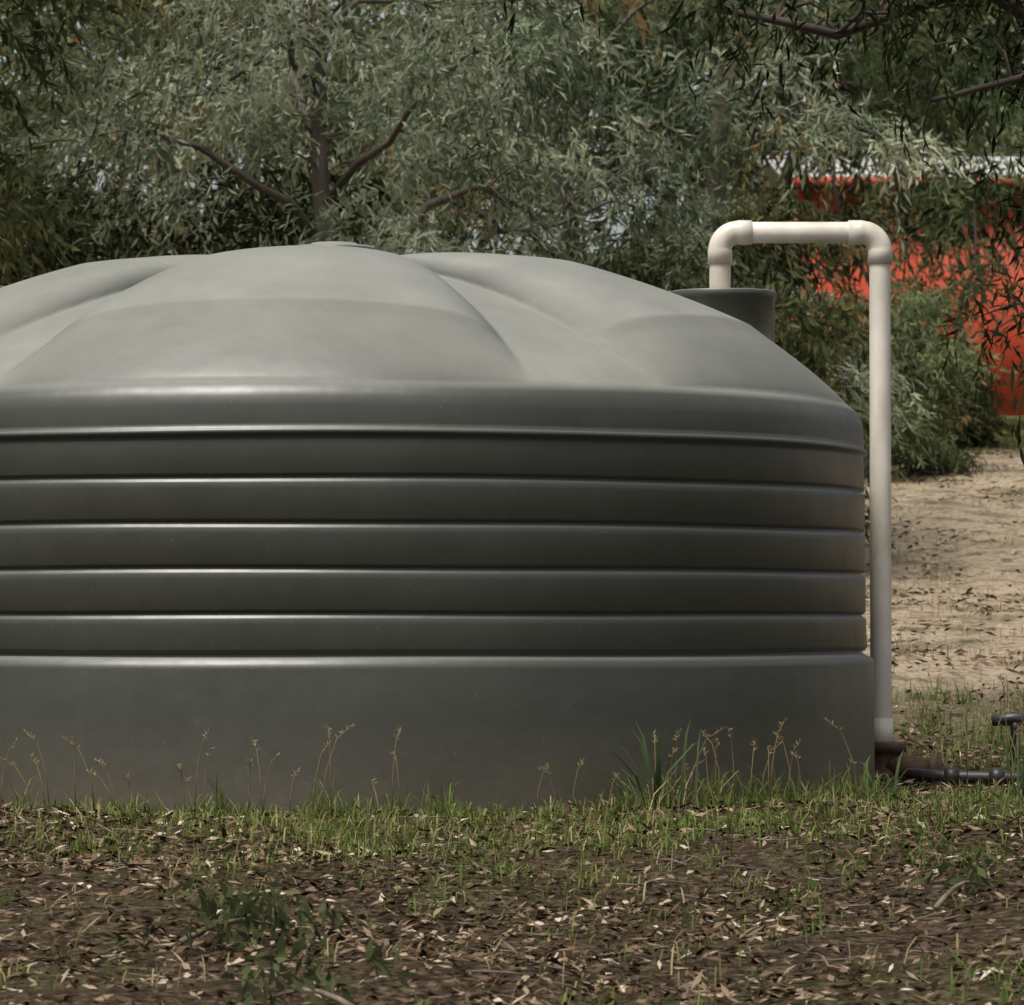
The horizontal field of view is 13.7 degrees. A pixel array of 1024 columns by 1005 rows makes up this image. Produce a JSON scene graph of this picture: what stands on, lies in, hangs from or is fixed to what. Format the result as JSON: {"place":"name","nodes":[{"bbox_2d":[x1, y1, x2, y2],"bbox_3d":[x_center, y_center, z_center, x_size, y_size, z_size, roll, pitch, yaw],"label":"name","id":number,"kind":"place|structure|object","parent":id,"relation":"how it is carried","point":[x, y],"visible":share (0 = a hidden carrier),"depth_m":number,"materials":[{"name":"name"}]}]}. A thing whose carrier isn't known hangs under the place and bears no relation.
{"place":"outdoors","nodes":[
{"label":"outdoors","id":0,"kind":"place"},
{"bbox_2d":[0,415,1023,1004],"bbox_3d":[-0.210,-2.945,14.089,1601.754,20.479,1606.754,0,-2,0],"label":"ground","id":1,"kind":"structure","parent":0,"point":[998,557],"depth_m":12.28,"materials":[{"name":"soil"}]},
{"bbox_2d":[0,0,106,47],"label":"gum tree","id":2,"kind":"object","parent":1,"relation":"on","point":[58,26],"visible":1,"depth_m":19.46,"materials":[{"name":"green plant"}]},
{"bbox_2d":[0,0,203,285],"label":"eucalyptus tree","id":3,"kind":"object","parent":1,"relation":"on","point":[9,180],"visible":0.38,"depth_m":25.77,"materials":[{"name":"green plant"}]},
{"bbox_2d":[0,0,354,276],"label":"eucalyptus tree","id":4,"kind":"object","parent":1,"relation":"on","point":[7,5],"visible":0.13,"depth_m":34.12,"materials":[{"name":"green plant"}]},
{"bbox_2d":[0,117,427,285],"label":"shrub","id":5,"kind":"object","parent":1,"relation":"on","point":[114,242],"visible":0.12,"depth_m":31.40,"materials":[{"name":"green plant"}]},
{"bbox_2d":[111,866,352,960],"bbox_3d":[-0.703,1.068,11.111,0.494,0.232,0.581,-1,-2,28],"label":"weed","id":6,"kind":"object","parent":1,"relation":"on","point":[248,911],"visible":0.98,"depth_m":11.10,"materials":[{"name":"green plant"}]},
{"bbox_2d":[220,931,421,1004],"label":"weed","id":7,"kind":"object","parent":1,"relation":"on","point":[371,955],"visible":1,"depth_m":9.94,"materials":[{"name":"green plant"}]},
{"bbox_2d":[0,0,758,286],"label":"wattle tree","id":8,"kind":"object","parent":1,"relation":"on","point":[316,125],"visible":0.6,"depth_m":29.33,"materials":[{"name":"green plant"}]},
{"bbox_2d":[0,0,817,324],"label":"eucalyptus tree","id":9,"kind":"object","parent":1,"relation":"on","point":[642,18],"visible":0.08,"depth_m":40.20,"materials":[{"name":"green plant"}]},
{"bbox_2d":[0,241,874,814],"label":"water tank","id":10,"kind":"object","parent":1,"relation":"on","point":[482,529],"visible":1,"depth_m":15.09,"materials":[{"name":"plastic"}]},
{"bbox_2d":[708,220,892,741],"bbox_3d":[1.183,-0.078,17.509,0.758,2.166,0.101,0,-2,0],"label":"pvc pipe","id":11,"kind":"object","parent":10,"relation":"attached to","point":[873,238],"visible":0.95,"depth_m":17.49,"materials":[{"name":"white plastic"}]},
{"bbox_2d":[0,0,1023,283],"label":"distant trees","id":12,"kind":"object","parent":1,"relation":"on","point":[174,170],"visible":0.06,"depth_m":80.38,"materials":[{"name":"green plant"}]},
{"bbox_2d":[0,674,1023,822],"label":"seeding grass","id":13,"kind":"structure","parent":1,"relation":"on","point":[541,767],"depth_m":14.82,"materials":[{"name":"green plant"}]},
{"bbox_2d":[0,719,1023,1004],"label":"leaf litter","id":14,"kind":"object","parent":1,"relation":"on","point":[108,865],"visible":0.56,"depth_m":12.10,"materials":[{"name":"brown plant"}]},
{"bbox_2d":[0,756,1023,1004],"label":"twigs","id":15,"kind":"object","parent":1,"relation":"on","point":[762,840],"visible":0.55,"depth_m":12.19,"materials":[{"name":"brown wood"}]},
{"bbox_2d":[164,0,1003,454],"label":"wattle tree","id":16,"kind":"object","parent":1,"relation":"on","point":[646,126],"visible":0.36,"depth_m":31.94,"materials":[{"name":"green plant"}]},
{"bbox_2d":[604,719,708,812],"bbox_3d":[0.499,0.924,14.925,0.495,0.336,0.279,0,-2,0],"label":"strappy plant","id":17,"kind":"object","parent":1,"relation":"on","point":[657,780],"visible":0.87,"depth_m":14.95,"materials":[{"name":"green plant"}]},
{"bbox_2d":[500,0,863,330],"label":"wattle tree","id":18,"kind":"object","parent":1,"relation":"on","point":[782,98],"visible":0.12,"depth_m":46.31,"materials":[{"name":"green plant"}]},
{"bbox_2d":[424,0,1023,464],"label":"gum tree","id":19,"kind":"object","parent":1,"relation":"on","point":[882,16],"visible":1,"depth_m":20.74,"materials":[{"name":"green plant"}]},
{"bbox_2d":[557,147,922,549],"bbox_3d":[0.956,-0.738,32.256,4.042,3.866,3.623,0,-2,0],"label":"shrub","id":20,"kind":"object","parent":1,"relation":"on","point":[810,354],"visible":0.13,"depth_m":31.59,"materials":[{"name":"green plant"}]},
{"bbox_2d":[495,0,1023,285],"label":"eucalyptus tree","id":21,"kind":"object","parent":1,"relation":"on","point":[876,54],"visible":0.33,"depth_m":45.15,"materials":[{"name":"green plant"}]},
{"bbox_2d":[551,0,1023,320],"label":"eucalyptus tree","id":22,"kind":"object","parent":1,"relation":"on","point":[787,177],"visible":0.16,"depth_m":54.89,"materials":[{"name":"green plant"}]},
{"bbox_2d":[731,256,869,416],"bbox_3d":[2.220,-1.170,39.865,2.692,2.422,3.213,0,-2,0],"label":"shrub","id":23,"kind":"object","parent":1,"relation":"on","point":[792,295],"visible":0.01,"depth_m":39.63,"materials":[{"name":"green plant"}]},
{"bbox_2d":[648,0,1023,443],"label":"eucalyptus sapling","id":24,"kind":"object","parent":1,"relation":"on","point":[746,168],"visible":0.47,"depth_m":40.89,"materials":[{"name":"green plant"}]},
{"bbox_2d":[832,750,907,801],"bbox_3d":[1.340,1.006,15.687,0.213,0.207,0.263,2,-2,-44],"label":"strappy plant","id":25,"kind":"object","parent":1,"relation":"on","point":[872,782],"visible":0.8,"depth_m":15.68,"materials":[{"name":"green plant"}]},
{"bbox_2d":[757,157,1023,415],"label":"red shed","id":26,"kind":"structure","parent":1,"relation":"on","point":[1015,341],"depth_m":62.12,"materials":[{"name":"metal"}]},
{"bbox_2d":[874,741,942,784],"bbox_3d":[1.589,1.086,17.449,0.336,0.216,0.190,-1,-2,22],"label":"outlet valve","id":27,"kind":"object","parent":1,"relation":"on","point":[887,754],"visible":0.52,"depth_m":17.39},
{"bbox_2d":[808,274,1018,479],"bbox_3d":[3.372,-1.049,38.795,2.223,2.156,2.403,1,-2,-33],"label":"shrub","id":28,"kind":"object","parent":1,"relation":"on","point":[915,317],"visible":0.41,"depth_m":38.48,"materials":[{"name":"green plant"}]},
{"bbox_2d":[815,88,1023,404],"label":"eucalyptus sapling","id":29,"kind":"object","parent":1,"relation":"on","point":[972,274],"visible":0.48,"depth_m":50.14,"materials":[{"name":"green plant"}]},
{"bbox_2d":[837,328,1023,449],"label":"shrub","id":30,"kind":"object","parent":1,"relation":"on","point":[980,425],"visible":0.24,"depth_m":45.72,"materials":[{"name":"green plant"}]},
{"bbox_2d":[864,450,1023,735],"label":"leaf litter","id":31,"kind":"object","parent":1,"relation":"on","point":[968,592],"visible":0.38,"depth_m":27.68,"materials":[{"name":"beige plant"}]},
{"bbox_2d":[901,843,1015,910],"bbox_3d":[1.304,1.057,12.129,0.290,0.187,0.396,-1,-2,27],"label":"weed","id":32,"kind":"object","parent":1,"relation":"on","point":[972,877],"visible":0.99,"depth_m":12.07,"materials":[{"name":"green plant"}]},
{"bbox_2d":[898,0,1023,133],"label":"eucalyptus tree","id":33,"kind":"object","parent":1,"relation":"on","point":[956,32],"visible":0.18,"depth_m":53.55,"materials":[{"name":"green plant"}]},
{"bbox_2d":[904,767,1023,785],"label":"poly pipe","id":34,"kind":"object","parent":1,"relation":"on","point":[996,773],"visible":0.84,"depth_m":17.06,"materials":[{"name":"black plastic"}]},
{"bbox_2d":[982,719,1023,798],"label":"strappy plant","id":35,"kind":"object","parent":1,"relation":"on","point":[1019,768],"visible":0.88,"depth_m":16.11,"materials":[{"name":"green plant"}]},
{"bbox_2d":[991,712,1023,769],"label":"tap fitting","id":36,"kind":"object","parent":1,"relation":"on","point":[1013,719],"visible":0.69,"depth_m":18.56,"materials":[{"name":"black plastic"}]},
{"bbox_2d":[0,672,1023,1004],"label":"grass","id":37,"kind":"structure","parent":0,"point":[620,836],"depth_m":13.95,"materials":[{"name":"green plant"}]},
{"bbox_2d":[0,0,1023,276],"label":"sky","id":38,"kind":"structure","parent":0,"point":[619,230],"materials":[{"name":"white"}]}
]}

